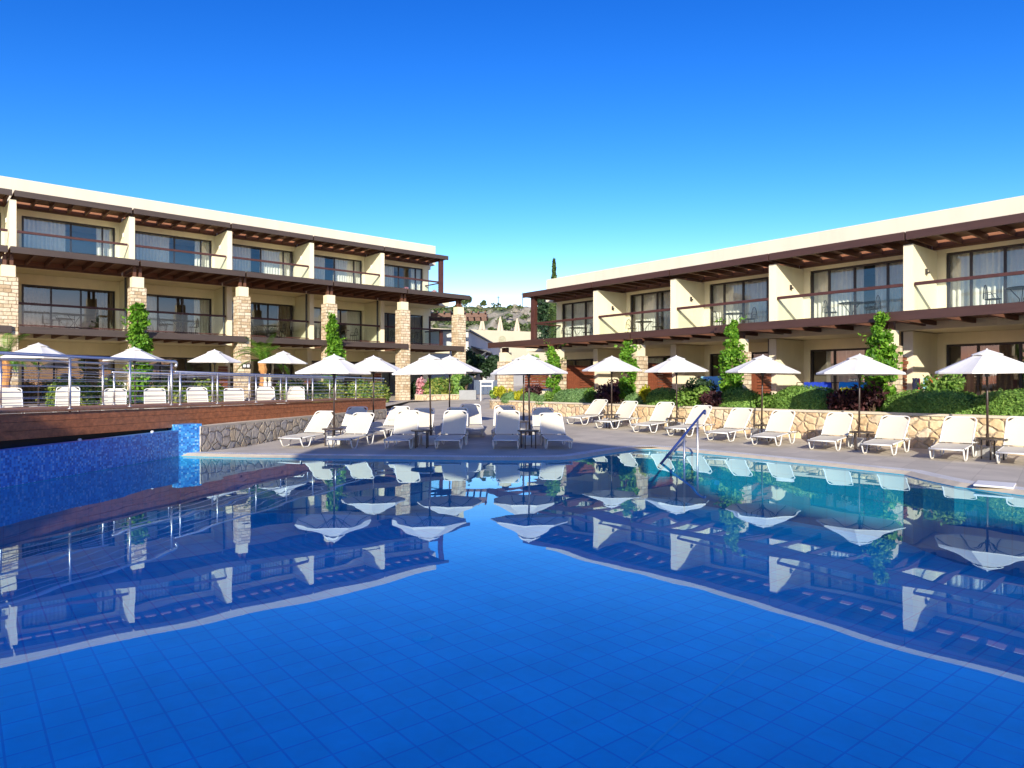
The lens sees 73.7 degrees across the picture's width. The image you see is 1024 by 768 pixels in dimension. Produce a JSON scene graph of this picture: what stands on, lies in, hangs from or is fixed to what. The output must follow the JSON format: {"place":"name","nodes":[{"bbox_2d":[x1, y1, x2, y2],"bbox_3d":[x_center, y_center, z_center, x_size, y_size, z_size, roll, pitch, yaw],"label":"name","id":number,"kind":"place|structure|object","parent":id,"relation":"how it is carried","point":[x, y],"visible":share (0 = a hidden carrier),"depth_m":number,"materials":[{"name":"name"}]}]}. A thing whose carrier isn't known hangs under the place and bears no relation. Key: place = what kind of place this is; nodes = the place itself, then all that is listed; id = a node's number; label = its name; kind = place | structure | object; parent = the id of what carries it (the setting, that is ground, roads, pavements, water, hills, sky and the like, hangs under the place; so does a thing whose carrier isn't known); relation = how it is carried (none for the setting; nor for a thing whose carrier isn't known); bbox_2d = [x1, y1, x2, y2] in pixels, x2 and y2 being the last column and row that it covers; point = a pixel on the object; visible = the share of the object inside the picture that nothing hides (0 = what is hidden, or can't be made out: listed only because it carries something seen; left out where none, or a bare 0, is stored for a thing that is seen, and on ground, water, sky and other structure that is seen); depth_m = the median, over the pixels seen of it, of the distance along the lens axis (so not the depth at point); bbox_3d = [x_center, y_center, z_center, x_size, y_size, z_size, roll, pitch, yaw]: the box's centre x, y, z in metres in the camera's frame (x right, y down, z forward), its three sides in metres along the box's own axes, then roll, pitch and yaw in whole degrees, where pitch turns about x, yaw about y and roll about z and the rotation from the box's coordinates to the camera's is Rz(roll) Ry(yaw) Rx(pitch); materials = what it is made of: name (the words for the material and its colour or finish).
{"place":"outdoors","nodes":[
{"label":"outdoors","id":0,"kind":"place"},
{"bbox_2d":[7,398,431,413],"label":"terrace","id":1,"kind":"structure","parent":0,"point":[391,402],"depth_m":32.45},
{"bbox_2d":[0,333,45,387],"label":"palm tree","id":2,"kind":"object","parent":1,"relation":"on","point":[6,380],"visible":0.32,"depth_m":25.44,"materials":[{"name":"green plant"}]},
{"bbox_2d":[1,342,73,406],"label":"pool umbrella","id":3,"kind":"object","parent":1,"relation":"on","point":[38,347],"visible":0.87,"depth_m":23.20,"materials":[{"name":"fabric"}]},
{"bbox_2d":[35,377,96,405],"bbox_3d":[-16.866,0.387,25.929,1.948,1.377,1.426,0,0,-41],"label":"hedge","id":4,"kind":"object","parent":1,"relation":"on","point":[53,395],"visible":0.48,"depth_m":25.83,"materials":[{"name":"green plant"}]},
{"bbox_2d":[55,387,79,405],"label":"sun lounger","id":5,"kind":"object","parent":1,"relation":"on","point":[59,400],"visible":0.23,"depth_m":21.48,"materials":[{"name":"beige"}]},
{"bbox_2d":[103,347,163,403],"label":"pool umbrella","id":6,"kind":"object","parent":1,"relation":"on","point":[134,352],"visible":0.71,"depth_m":25.84,"materials":[{"name":"fabric"}]},
{"bbox_2d":[143,376,186,402],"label":"hedge","id":7,"kind":"object","parent":1,"relation":"on","point":[164,384],"visible":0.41,"depth_m":28.07,"materials":[{"name":"green plant"}]},
{"bbox_2d":[188,349,240,401],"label":"pool umbrella","id":8,"kind":"object","parent":1,"relation":"on","point":[214,356],"visible":0.85,"depth_m":27.54,"materials":[{"name":"fabric"}]},
{"bbox_2d":[0,176,469,403],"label":"hotel building","id":9,"kind":"structure","parent":1,"relation":"on","point":[226,279],"depth_m":35.73,"materials":[{"name":"beige paint"}]},
{"bbox_2d":[22,355,114,403],"bbox_3d":[-21.186,-0.220,32.681,3.750,2.340,0.316,0,0,-41],"label":"window","id":10,"kind":"structure","parent":9,"relation":"in","point":[34,375],"depth_m":31.79,"materials":[{"name":"brown metal"}]},
{"bbox_2d":[22,284,114,329],"bbox_3d":[-21.191,-3.535,32.687,3.750,2.110,0.330,0,0,-41],"label":"window","id":11,"kind":"structure","parent":9,"relation":"in","point":[31,314],"depth_m":32.13,"materials":[{"name":"glass"}]},
{"bbox_2d":[22,216,114,256],"bbox_3d":[-21.191,-6.655,32.687,3.750,2.150,0.330,0,0,-41],"label":"window","id":12,"kind":"structure","parent":9,"relation":"in","point":[30,224],"depth_m":32.35,"materials":[{"name":"glass"}]},
{"bbox_2d":[121,302,155,403],"bbox_3d":[-16.128,-1.234,29.440,1.396,4.616,1.214,0,0,0],"label":"climbing plant","id":13,"kind":"object","parent":9,"relation":"attached to","point":[139,314],"visible":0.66,"depth_m":29.30,"materials":[{"name":"green plant"}]},
{"bbox_2d":[135,231,210,266],"bbox_3d":[-17.745,-6.655,35.722,3.750,2.150,0.329,0,0,-41],"label":"window","id":14,"kind":"structure","parent":9,"relation":"in","point":[141,238],"depth_m":35.43,"materials":[{"name":"glass"}]},
{"bbox_2d":[147,294,210,334],"bbox_3d":[-17.745,-3.535,35.722,3.750,2.110,0.329,0,0,-41],"label":"window","id":15,"kind":"structure","parent":9,"relation":"in","point":[201,305],"depth_m":36.55,"materials":[{"name":"glass"}]},
{"bbox_2d":[232,301,291,337],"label":"window","id":16,"kind":"structure","parent":9,"relation":"in","point":[283,311],"depth_m":39.73,"materials":[{"name":"glass"}]},
{"bbox_2d":[232,244,291,275],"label":"window","id":17,"kind":"structure","parent":9,"relation":"in","point":[244,251],"depth_m":39.01,"materials":[{"name":"glass"}]},
{"bbox_2d":[321,312,346,382],"bbox_3d":[-9.263,-1.334,35.479,1.324,4.799,1.166,0,0,0],"label":"climbing plant","id":18,"kind":"object","parent":9,"relation":"attached to","point":[335,343],"visible":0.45,"depth_m":35.32,"materials":[{"name":"green plant"}]},
{"bbox_2d":[314,307,361,341],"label":"window","id":19,"kind":"structure","parent":9,"relation":"in","point":[353,316],"depth_m":42.59,"materials":[{"name":"glass"}]},
{"bbox_2d":[314,254,361,283],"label":"window","id":20,"kind":"structure","parent":9,"relation":"in","point":[319,260],"depth_m":42.19,"materials":[{"name":"glass"}]},
{"bbox_2d":[384,313,421,342],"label":"window","id":21,"kind":"structure","parent":9,"relation":"in","point":[415,319],"depth_m":45.65,"materials":[{"name":"glass"}]},
{"bbox_2d":[384,264,421,289],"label":"window","id":22,"kind":"structure","parent":9,"relation":"in","point":[388,269],"depth_m":44.70,"materials":[{"name":"glass"}]},
{"bbox_2d":[235,333,289,385],"bbox_3d":[-11.755,-0.667,31.968,2.669,3.349,2.678,0,0,27],"label":"palm tree","id":23,"kind":"object","parent":1,"relation":"on","point":[263,368],"visible":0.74,"depth_m":31.73,"materials":[{"name":"green plant"}]},
{"bbox_2d":[258,351,307,403],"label":"pool umbrella","id":24,"kind":"object","parent":1,"relation":"on","point":[283,357],"visible":0.87,"depth_m":28.85,"materials":[{"name":"fabric"}]},
{"bbox_2d":[307,379,349,402],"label":"hedge","id":25,"kind":"object","parent":1,"relation":"on","point":[322,392],"visible":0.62,"depth_m":32.48,"materials":[{"name":"green plant"}]},
{"bbox_2d":[344,379,391,402],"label":"hedge","id":26,"kind":"object","parent":1,"relation":"on","point":[365,389],"visible":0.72,"depth_m":33.97,"materials":[{"name":"green plant"}]},
{"bbox_2d":[431,306,543,331],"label":"hill","id":27,"kind":"structure","parent":0,"point":[494,315],"depth_m":145.06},
{"bbox_2d":[431,303,539,331],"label":"scrub","id":28,"kind":"object","parent":27,"relation":"on","point":[510,324],"visible":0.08,"depth_m":139.41,"materials":[{"name":"green plant"}]},
{"bbox_2d":[0,497,1023,767],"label":"pool floor","id":29,"kind":"structure","parent":0,"point":[618,635],"depth_m":7.67,"materials":[{"name":"blue tile"}]},
{"bbox_2d":[0,423,201,487],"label":"mosaic wall","id":30,"kind":"structure","parent":29,"relation":"on","point":[26,464],"depth_m":13.16,"materials":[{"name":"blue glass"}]},
{"bbox_2d":[0,398,385,448],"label":"boardwalk","id":31,"kind":"structure","parent":30,"relation":"on","point":[26,426],"depth_m":15.12,"materials":[{"name":"red wood"}]},
{"bbox_2d":[0,358,108,407],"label":"steel railing","id":32,"kind":"object","parent":31,"relation":"on","point":[55,361],"visible":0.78,"depth_m":15.14,"materials":[{"name":"metal"}]},
{"bbox_2d":[0,351,177,411],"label":"steel railing","id":33,"kind":"object","parent":31,"relation":"on","point":[171,362],"visible":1,"depth_m":13.85,"materials":[{"name":"metal"}]},
{"bbox_2d":[111,371,343,404],"bbox_3d":[-8.399,0.153,22.581,0.097,0.940,12.031,0,0,13],"label":"steel railing","id":34,"kind":"object","parent":31,"relation":"on","point":[168,377],"visible":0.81,"depth_m":20.05,"materials":[{"name":"metal"}]},
{"bbox_2d":[174,371,383,404],"bbox_3d":[-6.658,0.154,22.164,0.097,0.941,12.031,0,0,13],"label":"steel railing","id":35,"kind":"object","parent":31,"relation":"on","point":[255,386],"visible":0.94,"depth_m":19.73,"materials":[{"name":"metal"}]},
{"bbox_2d":[0,449,1023,577],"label":"pool basin wall","id":36,"kind":"structure","parent":29,"relation":"on","point":[990,538],"depth_m":14.44,"materials":[{"name":"blue tile"}]},
{"bbox_2d":[182,446,1023,494],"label":"pool edge tiles","id":37,"kind":"object","parent":36,"relation":"attached to","point":[951,482],"visible":0.98,"depth_m":15.28,"materials":[{"name":"tile"}]},
{"bbox_2d":[659,409,705,511],"bbox_3d":[3.902,1.768,15.554,0.056,2.304,2.669,0,0,37],"label":"pool handrail","id":38,"kind":"object","parent":29,"relation":"on","point":[683,435],"visible":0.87,"depth_m":15.59,"materials":[{"name":"metal"}]},
{"bbox_2d":[626,652,754,767],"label":"pool floor joint","id":39,"kind":"object","parent":29,"relation":"on","point":[681,718],"visible":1,"depth_m":6.07,"materials":[{"name":"blue tile"}]},
{"bbox_2d":[0,449,1023,510],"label":"water","id":40,"kind":"structure","parent":0,"point":[180,476],"depth_m":12.41,"materials":[{"name":"liquid"}]},
{"bbox_2d":[0,0,1023,458],"label":"sky","id":41,"kind":"structure","parent":0,"point":[506,138],"materials":[{"name":"blue"}]},
{"bbox_2d":[252,385,875,445],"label":"deck ramp","id":42,"kind":"structure","parent":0,"point":[592,434],"depth_m":20.33,"materials":[{"name":"stone"}]},
{"bbox_2d":[200,409,386,451],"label":"rubble wall","id":43,"kind":"structure","parent":42,"relation":"on","point":[220,436],"depth_m":18.81,"materials":[{"name":"grey stone"}]},
{"bbox_2d":[278,411,338,447],"bbox_3d":[-5.421,1.192,18.299,0.662,0.897,1.833,0,0,19],"label":"sun lounger","id":44,"kind":"object","parent":42,"relation":"on","point":[319,421],"visible":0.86,"depth_m":18.64,"materials":[{"name":"beige"}]},
{"bbox_2d":[295,354,370,444],"bbox_3d":[-4.801,0.407,18.415,1.940,2.440,1.940,0,-1,-12],"label":"pool umbrella","id":45,"kind":"object","parent":42,"relation":"on","point":[333,365],"visible":0.94,"depth_m":18.02,"materials":[{"name":"fabric"}]},
{"bbox_2d":[354,355,400,428],"bbox_3d":[-4.549,0.275,22.409,1.940,2.440,1.940,0,0,-30],"label":"pool umbrella","id":46,"kind":"object","parent":42,"relation":"on","point":[373,364],"visible":0.79,"depth_m":22.05,"materials":[{"name":"fabric"}]},
{"bbox_2d":[368,406,409,437],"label":"sun lounger","id":47,"kind":"object","parent":42,"relation":"on","point":[389,422],"visible":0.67,"depth_m":20.62,"materials":[{"name":"beige"}]},
{"bbox_2d":[392,354,465,444],"bbox_3d":[-2.203,0.407,18.391,1.940,2.440,1.940,-1,0,-5],"label":"pool umbrella","id":48,"kind":"object","parent":42,"relation":"on","point":[429,365],"visible":0.99,"depth_m":17.95,"materials":[{"name":"fabric"}]},
{"bbox_2d":[415,394,458,400],"bbox_3d":[-4.194,0.935,39.816,2.891,0.670,0.960,0,0,-41],"label":"stone planter","id":49,"kind":"object","parent":42,"relation":"on","point":[434,397],"visible":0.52,"depth_m":39.15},
{"bbox_2d":[421,376,454,394],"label":"shrub","id":50,"kind":"object","parent":49,"relation":"in","point":[440,385],"visible":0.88,"depth_m":39.42,"materials":[{"name":"green plant"}]},
{"bbox_2d":[429,311,487,354],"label":"timber pergola","id":51,"kind":"object","parent":42,"relation":"on","point":[445,316],"visible":0.56,"depth_m":53.00,"materials":[{"name":"brown wood"}]},
{"bbox_2d":[440,355,481,429],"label":"pool umbrella","id":52,"kind":"object","parent":42,"relation":"on","point":[457,363],"visible":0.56,"depth_m":21.79,"materials":[{"name":"fabric"}]},
{"bbox_2d":[460,404,484,436],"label":"sun lounger","id":53,"kind":"object","parent":42,"relation":"on","point":[474,414],"visible":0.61,"depth_m":21.20,"materials":[{"name":"beige"}]},
{"bbox_2d":[490,354,567,444],"bbox_3d":[0.462,0.407,18.409,1.940,2.440,1.940,-1,0,-15],"label":"pool umbrella","id":54,"kind":"object","parent":42,"relation":"on","point":[528,365],"visible":0.97,"depth_m":18.07,"materials":[{"name":"fabric"}]},
{"bbox_2d":[537,299,555,352],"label":"dark conifer","id":55,"kind":"object","parent":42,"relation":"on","point":[542,308],"visible":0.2,"depth_m":59.36,"materials":[{"name":"green plant"}]},
{"bbox_2d":[565,399,607,424],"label":"sun lounger","id":56,"kind":"object","parent":42,"relation":"on","point":[596,407],"visible":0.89,"depth_m":24.67,"materials":[{"name":"beige"}]},
{"bbox_2d":[582,356,641,425],"bbox_3d":[3.502,0.222,23.981,1.940,2.440,1.940,0,1,-10],"label":"pool umbrella","id":57,"kind":"object","parent":42,"relation":"on","point":[611,364],"visible":0.95,"depth_m":23.56,"materials":[{"name":"fabric"}]},
{"bbox_2d":[594,401,640,428],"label":"sun lounger","id":58,"kind":"object","parent":42,"relation":"on","point":[626,409],"visible":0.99,"depth_m":23.15,"materials":[{"name":"beige"}]},
{"bbox_2d":[631,402,678,432],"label":"sun lounger","id":59,"kind":"object","parent":42,"relation":"on","point":[662,411],"visible":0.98,"depth_m":21.95,"materials":[{"name":"beige"}]},
{"bbox_2d":[644,355,708,430],"bbox_3d":[5.375,0.278,22.286,1.940,2.440,1.940,-1,1,-22],"label":"pool umbrella","id":60,"kind":"object","parent":42,"relation":"on","point":[676,364],"visible":0.94,"depth_m":21.84,"materials":[{"name":"fabric"}]},
{"bbox_2d":[665,405,715,436],"bbox_3d":[5.397,1.102,20.611,1.833,0.896,0.662,0,0,-45],"label":"sun lounger","id":61,"kind":"object","parent":42,"relation":"on","point":[695,412],"visible":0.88,"depth_m":20.86,"materials":[{"name":"beige"}]},
{"bbox_2d":[705,408,755,441],"bbox_3d":[6.226,1.142,19.423,0.662,0.896,1.833,0,0,44],"label":"sun lounger","id":62,"kind":"object","parent":42,"relation":"on","point":[738,417],"visible":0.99,"depth_m":19.67,"materials":[{"name":"beige"}]},
{"bbox_2d":[725,355,800,437],"bbox_3d":[7.401,0.348,20.195,1.940,2.440,1.940,1,0,-8],"label":"pool umbrella","id":63,"kind":"object","parent":42,"relation":"on","point":[762,365],"visible":0.91,"depth_m":19.81,"materials":[{"name":"fabric"}]},
{"bbox_2d":[750,410,797,445],"bbox_3d":[7.082,1.176,18.413,0.662,0.897,1.833,0,0,41],"label":"sun lounger","id":64,"kind":"object","parent":42,"relation":"on","point":[780,421],"visible":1,"depth_m":18.69,"materials":[{"name":"beige"}]},
{"bbox_2d":[207,446,1023,486],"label":"pool deck","id":65,"kind":"structure","parent":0,"point":[1010,468],"depth_m":16.11,"materials":[{"name":"stone"}]},
{"bbox_2d":[326,412,376,448],"bbox_3d":[-4.212,1.217,18.034,0.662,0.866,1.833,0,0,11],"label":"sun lounger","id":66,"kind":"object","parent":65,"relation":"on","point":[359,423],"visible":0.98,"depth_m":18.40,"materials":[{"name":"beige"}]},
{"bbox_2d":[383,410,421,448],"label":"sun lounger","id":67,"kind":"object","parent":65,"relation":"on","point":[406,421],"visible":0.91,"depth_m":18.28,"materials":[{"name":"beige"}]},
{"bbox_2d":[434,410,468,448],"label":"sun lounger","id":68,"kind":"object","parent":65,"relation":"on","point":[454,422],"visible":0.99,"depth_m":18.27,"materials":[{"name":"beige"}]},
{"bbox_2d":[492,410,519,448],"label":"sun lounger","id":69,"kind":"object","parent":65,"relation":"on","point":[507,421],"visible":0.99,"depth_m":18.26,"materials":[{"name":"beige"}]},
{"bbox_2d":[538,413,572,448],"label":"sun lounger","id":70,"kind":"object","parent":65,"relation":"on","point":[551,423],"visible":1,"depth_m":18.26,"materials":[{"name":"beige"}]},
{"bbox_2d":[191,445,1023,489],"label":"overflow grate","id":71,"kind":"object","parent":65,"relation":"on","point":[885,467],"visible":0.97,"depth_m":15.56,"materials":[{"name":"plastic"}]},
{"bbox_2d":[489,399,1023,454],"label":"planter wall","id":72,"kind":"structure","parent":65,"relation":"on","point":[924,430],"depth_m":19.54,"materials":[{"name":"stone"}]},
{"bbox_2d":[807,412,853,450],"bbox_3d":[8.137,1.191,17.358,0.662,0.896,1.833,0,0,41],"label":"sun lounger","id":73,"kind":"object","parent":65,"relation":"on","point":[837,423],"visible":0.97,"depth_m":17.63,"materials":[{"name":"beige"}]},
{"bbox_2d":[816,353,905,447],"bbox_3d":[9.062,0.420,17.807,1.940,2.440,1.940,1,0,-35],"label":"pool umbrella","id":74,"kind":"object","parent":65,"relation":"on","point":[859,365],"visible":0.96,"depth_m":17.48,"materials":[{"name":"fabric"}]},
{"bbox_2d":[860,415,911,455],"bbox_3d":[8.940,1.206,16.279,0.662,0.866,1.833,0,0,44],"label":"sun lounger","id":75,"kind":"object","parent":65,"relation":"on","point":[891,427],"visible":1,"depth_m":16.53,"materials":[{"name":"beige"}]},
{"bbox_2d":[928,416,978,460],"bbox_3d":[9.807,1.191,15.141,0.662,0.896,1.833,0,0,43],"label":"sun lounger","id":76,"kind":"object","parent":65,"relation":"on","point":[959,429],"visible":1,"depth_m":15.40,"materials":[{"name":"beige"}]},
{"bbox_2d":[935,348,1023,457],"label":"pool umbrella","id":77,"kind":"object","parent":65,"relation":"on","point":[986,362],"visible":0.94,"depth_m":15.09,"materials":[{"name":"fabric"}]},
{"bbox_2d":[995,416,1023,463],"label":"sun lounger","id":78,"kind":"object","parent":65,"relation":"on","point":[1014,431],"visible":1,"depth_m":14.66,"materials":[{"name":"beige"}]},
{"label":"ground","id":79,"kind":"structure","parent":0,"visible":0},
{"bbox_2d":[431,329,501,379],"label":"flat house","id":80,"kind":"structure","parent":79,"relation":"on","point":[476,343],"depth_m":55.18,"materials":[{"name":"paint"}]},
{"bbox_2d":[431,328,547,361],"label":"retaining wall","id":81,"kind":"structure","parent":79,"relation":"on","point":[493,336],"depth_m":84.37,"materials":[{"name":"paint"}]},
{"label":"planting bed","id":82,"kind":"structure","parent":0,"visible":0},
{"bbox_2d":[542,340,566,393],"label":"climbing plant","id":83,"kind":"object","parent":82,"relation":"on","point":[553,357],"visible":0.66,"depth_m":29.15,"materials":[{"name":"green plant"}]},
{"bbox_2d":[551,388,589,402],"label":"hedge","id":84,"kind":"object","parent":82,"relation":"on","point":[575,395],"visible":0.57,"depth_m":27.75,"materials":[{"name":"green plant"}]},
{"bbox_2d":[593,379,623,403],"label":"burgundy shrub","id":85,"kind":"object","parent":82,"relation":"on","point":[605,393],"visible":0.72,"depth_m":26.20,"materials":[{"name":"purple plant"}]},
{"bbox_2d":[614,339,641,400],"bbox_3d":[4.442,-0.380,26.009,0.969,2.613,0.980,0,0,42],"label":"climbing plant","id":86,"kind":"object","parent":82,"relation":"on","point":[626,386],"visible":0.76,"depth_m":25.91,"materials":[{"name":"green plant"}]},
{"bbox_2d":[644,387,677,405],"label":"hedge","id":87,"kind":"object","parent":82,"relation":"on","point":[655,396],"visible":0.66,"depth_m":24.01,"materials":[{"name":"green plant"}]},
{"bbox_2d":[674,385,709,407],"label":"shrub","id":88,"kind":"object","parent":82,"relation":"on","point":[686,396],"visible":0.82,"depth_m":23.03,"materials":[{"name":"green plant"}]},
{"bbox_2d":[714,316,748,393],"bbox_3d":[7.175,-0.694,22.367,1.134,3.141,0.975,0,0,0],"label":"climbing plant","id":89,"kind":"object","parent":82,"relation":"on","point":[729,355],"visible":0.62,"depth_m":22.30,"materials":[{"name":"green plant"}]},
{"bbox_2d":[718,386,760,407],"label":"hedge","id":90,"kind":"object","parent":82,"relation":"on","point":[742,397],"visible":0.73,"depth_m":21.68,"materials":[{"name":"green plant"}]},
{"bbox_2d":[770,384,840,409],"bbox_3d":[8.768,0.457,20.486,1.392,0.895,2.092,0,0,-39],"label":"hedge","id":91,"kind":"object","parent":82,"relation":"on","point":[803,397],"visible":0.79,"depth_m":20.09,"materials":[{"name":"green plant"}]},
{"bbox_2d":[825,384,874,410],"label":"burgundy shrub","id":92,"kind":"object","parent":82,"relation":"on","point":[842,400],"visible":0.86,"depth_m":19.14,"materials":[{"name":"purple plant"}]},
{"bbox_2d":[849,381,890,410],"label":"burgundy shrub","id":93,"kind":"object","parent":82,"relation":"on","point":[875,399],"visible":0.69,"depth_m":18.63,"materials":[{"name":"purple plant"}]},
{"bbox_2d":[858,310,902,411],"bbox_3d":[10.149,-0.558,18.770,1.241,2.970,0.976,0,0,0],"label":"climbing plant","id":94,"kind":"object","parent":82,"relation":"on","point":[877,338],"visible":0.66,"depth_m":18.66,"materials":[{"name":"green plant"}]},
{"bbox_2d":[881,388,977,413],"bbox_3d":[10.987,0.493,17.851,1.550,0.808,2.470,0,0,-39],"label":"hedge","id":95,"kind":"object","parent":82,"relation":"on","point":[944,402],"visible":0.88,"depth_m":17.40,"materials":[{"name":"green plant"}]},
{"bbox_2d":[912,374,965,392],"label":"shrub","id":96,"kind":"object","parent":82,"relation":"on","point":[947,381],"visible":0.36,"depth_m":18.00,"materials":[{"name":"green plant"}]},
{"bbox_2d":[969,388,1023,415],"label":"hedge","id":97,"kind":"object","parent":82,"relation":"on","point":[1006,402],"visible":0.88,"depth_m":16.25,"materials":[{"name":"green plant"}]},
{"label":"terrace","id":98,"kind":"structure","parent":0,"visible":0},
{"bbox_2d":[488,195,1023,403],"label":"hotel building","id":99,"kind":"structure","parent":98,"relation":"on","point":[926,277],"depth_m":25.40,"materials":[{"name":"beige paint"}]},
{"bbox_2d":[562,300,592,336],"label":"window","id":100,"kind":"structure","parent":99,"relation":"in","point":[581,309],"depth_m":36.54,"materials":[{"name":"glass"}]},
{"bbox_2d":[631,290,669,331],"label":"window","id":101,"kind":"structure","parent":99,"relation":"in","point":[652,300],"depth_m":32.78,"materials":[{"name":"glass"}]},
{"bbox_2d":[710,277,768,325],"bbox_3d":[10.048,-3.250,28.403,0.329,2.200,3.966,0,0,-39],"label":"window","id":102,"kind":"structure","parent":99,"relation":"in","point":[758,288],"depth_m":28.94,"materials":[{"name":"glass"}]},
{"bbox_2d":[811,348,870,392],"bbox_3d":[12.947,-0.220,24.838,0.330,2.180,4.096,0,0,-39],"label":"window","id":103,"kind":"structure","parent":99,"relation":"in","point":[833,357],"depth_m":25.71,"materials":[{"name":"glass"}]},
{"bbox_2d":[811,259,902,317],"bbox_3d":[12.946,-3.250,24.838,0.328,2.200,4.096,0,0,-39],"label":"window","id":104,"kind":"structure","parent":99,"relation":"in","point":[886,272],"depth_m":25.25,"materials":[{"name":"glass"}]},
{"bbox_2d":[947,342,1023,395],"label":"window","id":105,"kind":"structure","parent":99,"relation":"in","point":[976,383],"depth_m":21.86,"materials":[{"name":"glass"}]},
{"bbox_2d":[947,243,1023,306],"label":"window","id":106,"kind":"structure","parent":99,"relation":"in","point":[1007,258],"depth_m":22.13,"materials":[{"name":"glass"}]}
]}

